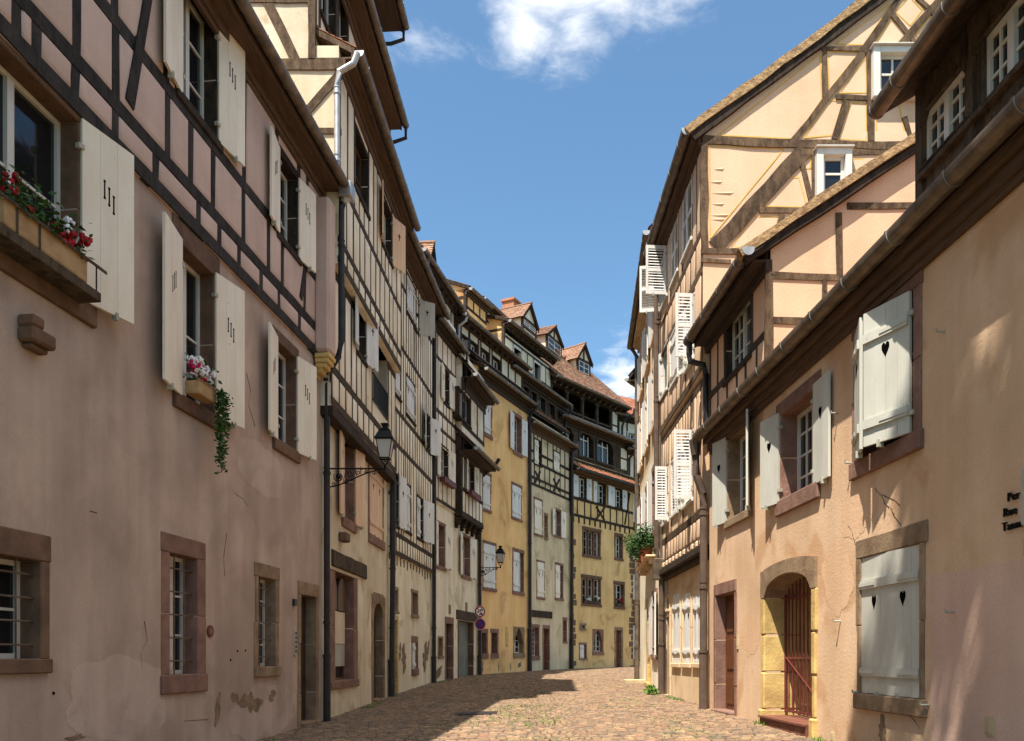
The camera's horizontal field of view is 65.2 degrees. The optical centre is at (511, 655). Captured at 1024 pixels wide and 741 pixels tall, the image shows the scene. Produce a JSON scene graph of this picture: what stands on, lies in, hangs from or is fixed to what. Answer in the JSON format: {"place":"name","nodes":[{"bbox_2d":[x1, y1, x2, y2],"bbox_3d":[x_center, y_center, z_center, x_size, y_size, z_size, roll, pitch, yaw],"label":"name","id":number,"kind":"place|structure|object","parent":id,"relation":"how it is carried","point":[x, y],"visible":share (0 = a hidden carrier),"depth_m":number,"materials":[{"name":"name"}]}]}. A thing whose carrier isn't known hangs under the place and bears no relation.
{"place":"outdoors","nodes":[
{"label":"outdoors","id":0,"kind":"place"},
{"bbox_2d":[257,667,835,740],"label":"street paving","id":1,"kind":"structure","parent":0,"point":[428,704],"depth_m":15.38,"materials":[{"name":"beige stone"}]},
{"bbox_2d":[383,0,855,398],"label":"sky","id":2,"kind":"structure","parent":0,"point":[536,156],"materials":[{"name":"blue"}]},
{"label":"ground","id":3,"kind":"structure","parent":0,"visible":0},
{"bbox_2d":[0,0,354,740],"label":"timbered house","id":4,"kind":"structure","parent":3,"relation":"on","point":[158,578],"depth_m":9.93,"materials":[{"name":"pink paint"}]},
{"bbox_2d":[0,526,52,674],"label":"window","id":5,"kind":"structure","parent":4,"relation":"in","point":[24,585],"depth_m":7.84,"materials":[{"name":"brown stone"}]},
{"bbox_2d":[0,164,94,282],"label":"flower box","id":6,"kind":"object","parent":4,"relation":"on","point":[57,250],"visible":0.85,"depth_m":7.57,"materials":[{"name":"beige wood"}]},
{"bbox_2d":[0,35,133,328],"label":"window","id":7,"kind":"structure","parent":4,"relation":"in","point":[88,171],"depth_m":8.42,"materials":[{"name":"white wood"}]},
{"bbox_2d":[160,531,207,694],"bbox_3d":[-4.446,-0.536,10.541,0.353,2.045,1.134,0,0,7],"label":"window","id":8,"kind":"structure","parent":4,"relation":"in","point":[183,582],"depth_m":10.76,"materials":[{"name":"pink stone"}]},
{"bbox_2d":[162,211,244,430],"bbox_3d":[-4.350,-4.437,10.842,0.512,2.471,2.163,0,0,7],"label":"window","id":9,"kind":"structure","parent":4,"relation":"in","point":[199,308],"depth_m":11.17,"materials":[{"name":"white wood"}]},
{"bbox_2d":[164,0,244,166],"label":"window","id":10,"kind":"structure","parent":4,"relation":"in","point":[194,55],"depth_m":11.30,"materials":[{"name":"white paint"}]},
{"bbox_2d":[184,353,233,473],"bbox_3d":[-4.125,-3.232,10.821,0.546,1.550,0.838,0,0,0],"label":"flower box","id":11,"kind":"object","parent":4,"relation":"attached to","point":[200,388],"visible":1,"depth_m":10.79,"materials":[{"name":"beige wood"}]},
{"bbox_2d":[254,561,281,676],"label":"window","id":12,"kind":"structure","parent":4,"relation":"in","point":[266,636],"depth_m":13.36,"materials":[{"name":"brown stone"}]},
{"bbox_2d":[268,322,316,463],"bbox_3d":[-3.974,-4.467,13.815,0.481,2.050,2.054,0,0,7],"label":"window","id":13,"kind":"structure","parent":4,"relation":"in","point":[292,428],"depth_m":14.23,"materials":[{"name":"white wood"}]},
{"bbox_2d":[270,125,315,272],"bbox_3d":[-3.947,-7.789,13.820,0.470,1.635,1.970,0,0,7],"label":"window","id":14,"kind":"structure","parent":4,"relation":"in","point":[293,198],"depth_m":14.22,"materials":[{"name":"white paint"}]},
{"bbox_2d":[297,580,320,728],"bbox_3d":[-3.864,0.141,14.849,0.360,2.995,1.052,0,0,7],"label":"door","id":15,"kind":"structure","parent":4,"relation":"in","point":[308,608],"depth_m":15.23,"materials":[{"name":"brown stone"}]},
{"bbox_2d":[249,0,420,720],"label":"timbered house","id":16,"kind":"structure","parent":3,"relation":"on","point":[334,56],"depth_m":17.93,"materials":[{"name":"beige paint"}]},
{"bbox_2d":[320,0,336,36],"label":"window","id":17,"kind":"structure","parent":16,"relation":"in","point":[327,7],"depth_m":16.91,"materials":[{"name":"black paint"}]},
{"bbox_2d":[338,0,348,41],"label":"window","id":18,"kind":"structure","parent":16,"relation":"in","point":[342,19],"depth_m":17.85,"materials":[{"name":"black paint"}]},
{"bbox_2d":[330,568,359,689],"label":"shop window","id":19,"kind":"structure","parent":16,"relation":"in","point":[346,676],"depth_m":17.93,"materials":[{"name":"brown stone"}]},
{"bbox_2d":[339,430,364,533],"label":"window","id":20,"kind":"structure","parent":16,"relation":"in","point":[351,495],"depth_m":17.99,"materials":[{"name":"beige wood"}]},
{"bbox_2d":[330,423,394,487],"bbox_3d":[-2.966,-3.925,15.750,1.301,1.320,0.370,0,0,0],"label":"street lamp","id":21,"kind":"object","parent":16,"relation":"attached to","point":[384,439],"visible":0.98,"depth_m":15.66,"materials":[{"name":"black metal"}]},
{"bbox_2d":[354,118,370,220],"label":"window","id":22,"kind":"structure","parent":16,"relation":"in","point":[361,154],"depth_m":17.64,"materials":[{"name":"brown wood"}]},
{"bbox_2d":[355,296,378,371],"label":"window","id":23,"kind":"structure","parent":16,"relation":"in","point":[367,347],"depth_m":18.21,"materials":[{"name":"white paint"}]},
{"bbox_2d":[368,463,384,550],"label":"window","id":24,"kind":"structure","parent":16,"relation":"in","point":[375,482],"depth_m":19.98,"materials":[{"name":"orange wood"}]},
{"bbox_2d":[371,592,386,702],"bbox_3d":[-3.495,-0.039,20.431,0.360,3.110,1.510,0,0,3],"label":"door","id":25,"kind":"structure","parent":16,"relation":"in","point":[378,600],"depth_m":20.97,"materials":[{"name":"brown stone"}]},
{"bbox_2d":[381,180,405,274],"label":"window","id":26,"kind":"structure","parent":16,"relation":"in","point":[393,230],"depth_m":20.27,"materials":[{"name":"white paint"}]},
{"bbox_2d":[388,229,450,693],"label":"timbered house","id":27,"kind":"structure","parent":3,"relation":"on","point":[418,430],"depth_m":24.72,"materials":[{"name":"white paint"}]},
{"bbox_2d":[395,616,398,693],"bbox_3d":[-3.347,0.207,22.308,0.340,2.643,0.812,0,0,6],"label":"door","id":28,"kind":"structure","parent":27,"relation":"in","point":[396,617],"depth_m":22.57,"materials":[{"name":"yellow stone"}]},
{"bbox_2d":[395,473,406,530],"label":"window","id":29,"kind":"structure","parent":27,"relation":"in","point":[401,482],"depth_m":22.61,"materials":[{"name":"white paint"}]},
{"bbox_2d":[404,483,411,535],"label":"window","id":30,"kind":"structure","parent":27,"relation":"in","point":[408,531],"depth_m":23.70,"materials":[{"name":"white paint"}]},
{"bbox_2d":[406,373,416,426],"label":"window","id":31,"kind":"structure","parent":27,"relation":"in","point":[410,387],"depth_m":23.95,"materials":[{"name":"white paint"}]},
{"bbox_2d":[406,270,417,329],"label":"window","id":32,"kind":"structure","parent":27,"relation":"in","point":[410,286],"depth_m":24.00,"materials":[{"name":"white paint"}]},
{"bbox_2d":[411,588,418,618],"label":"window","id":33,"kind":"structure","parent":27,"relation":"in","point":[414,593],"depth_m":25.12,"materials":[{"name":"brown stone"}]},
{"bbox_2d":[413,289,434,338],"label":"window","id":34,"kind":"structure","parent":27,"relation":"in","point":[426,320],"depth_m":25.14,"materials":[{"name":"white wood"}]},
{"bbox_2d":[416,493,433,544],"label":"window","id":35,"kind":"structure","parent":27,"relation":"in","point":[425,509],"depth_m":25.76,"materials":[{"name":"white paint"}]},
{"bbox_2d":[424,404,440,457],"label":"window","id":36,"kind":"structure","parent":27,"relation":"in","point":[432,439],"depth_m":26.88,"materials":[{"name":"white paint"}]},
{"bbox_2d":[420,244,500,682],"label":"timbered house","id":37,"kind":"structure","parent":3,"relation":"on","point":[466,397],"depth_m":30.02,"materials":[{"name":"white paint"}]},
{"bbox_2d":[436,520,452,571],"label":"window","id":38,"kind":"structure","parent":37,"relation":"in","point":[444,534],"depth_m":28.84,"materials":[{"name":"white wood"}]},
{"bbox_2d":[437,443,455,482],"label":"window","id":39,"kind":"structure","parent":37,"relation":"in","point":[446,464],"depth_m":29.05,"materials":[{"name":"white paint"}]},
{"bbox_2d":[441,362,455,411],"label":"window","id":40,"kind":"structure","parent":37,"relation":"in","point":[448,382],"depth_m":29.17,"materials":[{"name":"white paint"}]},
{"bbox_2d":[445,616,453,679],"bbox_3d":[-2.381,-0.052,29.413,0.340,2.747,1.088,0,0,12],"label":"door","id":41,"kind":"structure","parent":37,"relation":"in","point":[449,629],"depth_m":29.81,"materials":[{"name":"brown wood"}]},
{"bbox_2d":[453,386,471,429],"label":"window","id":42,"kind":"structure","parent":37,"relation":"in","point":[456,414],"depth_m":29.78,"materials":[{"name":"brown paint"}]},
{"bbox_2d":[458,620,473,677],"bbox_3d":[-1.895,-0.021,31.609,0.340,2.693,2.296,0,0,12],"label":"door","id":43,"kind":"structure","parent":37,"relation":"in","point":[465,629],"depth_m":32.22,"materials":[{"name":"grey wood"}]},
{"bbox_2d":[461,532,476,580],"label":"window","id":44,"kind":"structure","parent":37,"relation":"in","point":[468,545],"depth_m":32.13,"materials":[{"name":"white wood"}]},
{"bbox_2d":[467,458,478,493],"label":"window","id":45,"kind":"structure","parent":37,"relation":"in","point":[472,472],"depth_m":31.77,"materials":[{"name":"white paint"}]},
{"bbox_2d":[447,279,540,674],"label":"ochre house","id":46,"kind":"structure","parent":3,"relation":"on","point":[507,585],"depth_m":35.92,"materials":[{"name":"yellow paint"}]},
{"bbox_2d":[483,473,491,513],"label":"window","id":47,"kind":"structure","parent":46,"relation":"in","point":[487,480],"depth_m":34.16,"materials":[{"name":"white wood"}]},
{"bbox_2d":[484,405,492,440],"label":"window","id":48,"kind":"structure","parent":46,"relation":"in","point":[488,418],"depth_m":34.24,"materials":[{"name":"white wood"}]},
{"bbox_2d":[482,540,496,591],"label":"window","id":49,"kind":"structure","parent":46,"relation":"in","point":[489,548],"depth_m":34.31,"materials":[{"name":"white wood"}]},
{"bbox_2d":[490,628,498,657],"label":"window","id":50,"kind":"structure","parent":46,"relation":"in","point":[494,632],"depth_m":35.05,"materials":[{"name":"brown stone"}]},
{"bbox_2d":[511,481,522,522],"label":"window","id":51,"kind":"structure","parent":46,"relation":"in","point":[516,489],"depth_m":36.91,"materials":[{"name":"white wood"}]},
{"bbox_2d":[512,547,524,595],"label":"window","id":52,"kind":"structure","parent":46,"relation":"in","point":[517,554],"depth_m":37.06,"materials":[{"name":"white wood"}]},
{"bbox_2d":[510,410,527,457],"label":"window","id":53,"kind":"structure","parent":46,"relation":"in","point":[518,426],"depth_m":37.46,"materials":[{"name":"white wood"}]},
{"bbox_2d":[513,626,524,657],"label":"gothic window","id":54,"kind":"structure","parent":46,"relation":"in","point":[518,632],"depth_m":37.53,"materials":[{"name":"brown stone"}]},
{"bbox_2d":[487,297,580,670],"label":"timbered house","id":55,"kind":"structure","parent":3,"relation":"on","point":[527,339],"depth_m":40.85,"materials":[{"name":"white paint"}]},
{"bbox_2d":[532,624,539,659],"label":"window","id":56,"kind":"structure","parent":55,"relation":"in","point":[535,627],"depth_m":39.30,"materials":[{"name":"brown stone"}]},
{"bbox_2d":[534,437,541,467],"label":"window","id":57,"kind":"structure","parent":55,"relation":"in","point":[537,443],"depth_m":39.15,"materials":[{"name":"white paint"}]},
{"bbox_2d":[533,496,542,537],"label":"window","id":58,"kind":"structure","parent":55,"relation":"in","point":[538,503],"depth_m":39.22,"materials":[{"name":"white wood"}]},
{"bbox_2d":[536,559,545,599],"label":"window","id":59,"kind":"structure","parent":55,"relation":"in","point":[540,581],"depth_m":39.42,"materials":[{"name":"white wood"}]},
{"bbox_2d":[542,625,549,669],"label":"door","id":60,"kind":"structure","parent":55,"relation":"in","point":[546,628],"depth_m":40.34,"materials":[{"name":"brown wood"}]},
{"bbox_2d":[553,507,565,538],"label":"window","id":61,"kind":"structure","parent":55,"relation":"in","point":[559,517],"depth_m":41.67,"materials":[{"name":"white wood"}]},
{"bbox_2d":[555,562,563,600],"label":"window","id":62,"kind":"structure","parent":55,"relation":"in","point":[559,567],"depth_m":41.45,"materials":[{"name":"white wood"}]},
{"bbox_2d":[534,342,639,668],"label":"timbered house","id":63,"kind":"structure","parent":3,"relation":"on","point":[604,523],"depth_m":45.46,"materials":[{"name":"yellow paint"}]},
{"bbox_2d":[574,474,591,500],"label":"window","id":64,"kind":"structure","parent":63,"relation":"in","point":[582,486],"depth_m":43.89,"materials":[{"name":"white paint"}]},
{"bbox_2d":[578,430,594,460],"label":"window","id":65,"kind":"structure","parent":63,"relation":"in","point":[584,452],"depth_m":44.95,"materials":[{"name":"brown glass"}]},
{"bbox_2d":[581,574,601,606],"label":"window","id":66,"kind":"structure","parent":63,"relation":"in","point":[590,584],"depth_m":44.48,"materials":[{"name":"brown wood"}]},
{"bbox_2d":[582,526,601,559],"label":"window","id":67,"kind":"structure","parent":63,"relation":"in","point":[591,537],"depth_m":44.49,"materials":[{"name":"brown wood"}]},
{"bbox_2d":[592,629,603,654],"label":"gothic window","id":68,"kind":"structure","parent":63,"relation":"in","point":[597,634],"depth_m":44.99,"materials":[{"name":"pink stone"}]},
{"bbox_2d":[593,481,605,505],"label":"window","id":69,"kind":"structure","parent":63,"relation":"in","point":[598,488],"depth_m":45.06,"materials":[{"name":"white paint"}]},
{"bbox_2d":[596,437,614,467],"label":"window","id":70,"kind":"structure","parent":63,"relation":"in","point":[602,449],"depth_m":46.38,"materials":[{"name":"white glass"}]},
{"bbox_2d":[608,485,626,509],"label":"window","id":71,"kind":"structure","parent":63,"relation":"in","point":[615,495],"depth_m":46.50,"materials":[{"name":"white paint"}]},
{"bbox_2d":[614,627,622,666],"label":"door","id":72,"kind":"structure","parent":63,"relation":"in","point":[618,635],"depth_m":46.66,"materials":[{"name":"brown wood"}]},
{"bbox_2d":[614,532,623,560],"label":"window","id":73,"kind":"structure","parent":63,"relation":"in","point":[618,538],"depth_m":46.72,"materials":[{"name":"brown wood"}]},
{"bbox_2d":[613,580,624,609],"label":"window","id":74,"kind":"structure","parent":63,"relation":"in","point":[619,587],"depth_m":46.77,"materials":[{"name":"brown stone"}]},
{"bbox_2d":[615,396,639,666],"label":"house","id":75,"kind":"structure","parent":3,"relation":"on","point":[629,428],"depth_m":48.57,"materials":[{"name":"beige stone"}]},
{"bbox_2d":[627,224,666,693],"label":"white house","id":76,"kind":"structure","parent":3,"relation":"on","point":[640,338],"depth_m":25.03,"materials":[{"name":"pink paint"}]},
{"bbox_2d":[622,530,652,560],"bbox_3d":[3.777,-3.215,23.360,1.162,0.871,0.738,0,0,37],"label":"potted shrub","id":77,"kind":"object","parent":76,"relation":"on","point":[633,549],"visible":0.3,"depth_m":23.43,"materials":[{"name":"green plant"}]},
{"bbox_2d":[637,408,643,473],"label":"window","id":78,"kind":"structure","parent":76,"relation":"in","point":[640,459],"depth_m":27.57,"materials":[{"name":"beige paint"}]},
{"bbox_2d":[637,338,643,401],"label":"window","id":79,"kind":"structure","parent":76,"relation":"in","point":[640,381],"depth_m":27.57,"materials":[{"name":"beige paint"}]},
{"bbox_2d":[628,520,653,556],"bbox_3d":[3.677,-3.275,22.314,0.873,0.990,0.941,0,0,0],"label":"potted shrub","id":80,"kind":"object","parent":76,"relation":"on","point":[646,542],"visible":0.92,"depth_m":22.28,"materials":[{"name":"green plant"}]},
{"bbox_2d":[642,481,647,531],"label":"window","id":81,"kind":"structure","parent":76,"relation":"in","point":[645,495],"depth_m":25.19,"materials":[{"name":"white wood"}]},
{"bbox_2d":[642,383,649,456],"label":"window","id":82,"kind":"structure","parent":76,"relation":"in","point":[645,437],"depth_m":25.19,"materials":[{"name":"beige paint"}]},
{"bbox_2d":[642,312,649,377],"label":"window","id":83,"kind":"structure","parent":76,"relation":"in","point":[645,350],"depth_m":25.18,"materials":[{"name":"beige paint"}]},
{"bbox_2d":[644,596,650,685],"bbox_3d":[4.247,-0.287,24.378,0.340,3.027,1.564,0,0,5],"label":"door","id":84,"kind":"structure","parent":76,"relation":"in","point":[648,667],"depth_m":24.93,"materials":[{"name":"yellow stone"}]},
{"bbox_2d":[648,284,652,347],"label":"window","id":85,"kind":"structure","parent":76,"relation":"in","point":[650,314],"depth_m":22.90,"materials":[{"name":"beige paint"}]},
{"bbox_2d":[648,464,653,536],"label":"window","id":86,"kind":"structure","parent":76,"relation":"in","point":[651,478],"depth_m":22.78,"materials":[{"name":"white wood"}]},
{"bbox_2d":[648,364,653,435],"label":"window","id":87,"kind":"structure","parent":76,"relation":"in","point":[650,378],"depth_m":22.90,"materials":[{"name":"beige paint"}]},
{"bbox_2d":[648,588,657,659],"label":"window","id":88,"kind":"structure","parent":76,"relation":"in","point":[653,600],"depth_m":22.59,"materials":[{"name":"white wood"}]},
{"bbox_2d":[640,0,942,706],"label":"timbered house","id":89,"kind":"structure","parent":3,"relation":"on","point":[788,133],"depth_m":15.88,"materials":[{"name":"white paint"}]},
{"bbox_2d":[640,244,667,314],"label":"window","id":90,"kind":"structure","parent":89,"relation":"in","point":[662,269],"depth_m":19.59,"materials":[{"name":"white paint"}]},
{"bbox_2d":[653,339,667,403],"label":"window","id":91,"kind":"structure","parent":89,"relation":"in","point":[663,361],"depth_m":20.43,"materials":[{"name":"white paint"}]},
{"bbox_2d":[655,466,668,527],"bbox_3d":[3.812,-3.993,20.169,0.577,1.387,0.986,0,0,0],"label":"window shutter","id":92,"kind":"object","parent":89,"relation":"in","point":[658,493],"depth_m":19.71,"materials":[{"name":"white paint"}]},
{"bbox_2d":[668,328,677,391],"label":"window","id":93,"kind":"structure","parent":89,"relation":"in","point":[673,360],"depth_m":18.86,"materials":[{"name":"white paint"}]},
{"bbox_2d":[669,214,677,289],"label":"window","id":94,"kind":"structure","parent":89,"relation":"in","point":[674,234],"depth_m":18.74,"materials":[{"name":"white paint"}]},
{"bbox_2d":[670,587,680,667],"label":"window","id":95,"kind":"structure","parent":89,"relation":"in","point":[676,593],"depth_m":19.33,"materials":[{"name":"beige paint"}]},
{"bbox_2d":[673,428,693,511],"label":"window","id":96,"kind":"structure","parent":89,"relation":"in","point":[683,493],"depth_m":16.94,"materials":[{"name":"white paint"}]},
{"bbox_2d":[675,292,694,377],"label":"window","id":97,"kind":"structure","parent":89,"relation":"in","point":[687,316],"depth_m":16.60,"materials":[{"name":"white paint"}]},
{"bbox_2d":[680,587,691,667],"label":"window","id":98,"kind":"structure","parent":89,"relation":"in","point":[686,594],"depth_m":18.00,"materials":[{"name":"beige paint"}]},
{"bbox_2d":[680,175,692,264],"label":"window","id":99,"kind":"structure","parent":89,"relation":"in","point":[687,202],"depth_m":17.33,"materials":[{"name":"white paint"}]},
{"bbox_2d":[691,588,699,667],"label":"window","id":100,"kind":"structure","parent":89,"relation":"in","point":[696,592],"depth_m":17.11,"materials":[{"name":"beige paint"}]},
{"bbox_2d":[813,145,854,195],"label":"window","id":101,"kind":"structure","parent":89,"relation":"in","point":[833,163],"depth_m":15.73,"materials":[{"name":"white paint"}]},
{"bbox_2d":[870,42,914,100],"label":"window","id":102,"kind":"structure","parent":89,"relation":"in","point":[885,56],"depth_m":15.74,"materials":[{"name":"white paint"}]},
{"bbox_2d":[683,0,1023,740],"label":"peach house","id":103,"kind":"structure","parent":3,"relation":"on","point":[857,334],"depth_m":8.80,"materials":[{"name":"orange paint"}]},
{"bbox_2d":[711,578,736,715],"bbox_3d":[4.008,0.031,14.777,0.340,2.801,1.389,0,0,-2],"label":"door","id":104,"kind":"structure","parent":103,"relation":"in","point":[725,593],"depth_m":15.23,"materials":[{"name":"brown stone"}]},
{"bbox_2d":[712,409,752,528],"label":"window","id":105,"kind":"structure","parent":103,"relation":"in","point":[731,459],"depth_m":14.58,"materials":[{"name":"white wood"}]},
{"bbox_2d":[722,296,751,387],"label":"window","id":106,"kind":"structure","parent":103,"relation":"in","point":[737,338],"depth_m":14.35,"materials":[{"name":"white paint"}]},
{"bbox_2d":[760,369,830,516],"bbox_3d":[4.166,-2.951,11.359,0.473,1.701,2.294,0,0,-4],"label":"window","id":107,"kind":"structure","parent":103,"relation":"in","point":[800,427],"depth_m":11.80,"materials":[{"name":"white wood"}]},
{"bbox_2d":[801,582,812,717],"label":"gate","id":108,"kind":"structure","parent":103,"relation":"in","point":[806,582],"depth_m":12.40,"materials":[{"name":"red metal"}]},
{"bbox_2d":[849,269,923,480],"bbox_3d":[4.158,-3.079,8.908,0.579,1.933,1.569,0,0,-2],"label":"window","id":109,"kind":"structure","parent":103,"relation":"in","point":[886,361],"depth_m":8.57,"materials":[{"name":"white wood"}]},
{"bbox_2d":[853,519,928,717],"bbox_3d":[4.238,-0.375,8.816,0.285,2.000,1.535,0,0,-2],"label":"window","id":110,"kind":"structure","parent":103,"relation":"in","point":[891,565],"depth_m":8.68,"materials":[{"name":"white wood"}]},
{"bbox_2d":[917,67,969,173],"bbox_3d":[4.634,-5.739,8.511,0.157,0.657,1.034,0,0,-2],"label":"window","id":111,"kind":"structure","parent":103,"relation":"in","point":[946,115],"depth_m":8.53,"materials":[{"name":"white paint"}]},
{"bbox_2d":[978,0,1023,106],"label":"window","id":112,"kind":"structure","parent":103,"relation":"in","point":[1003,48],"depth_m":7.64,"materials":[{"name":"white paint"}]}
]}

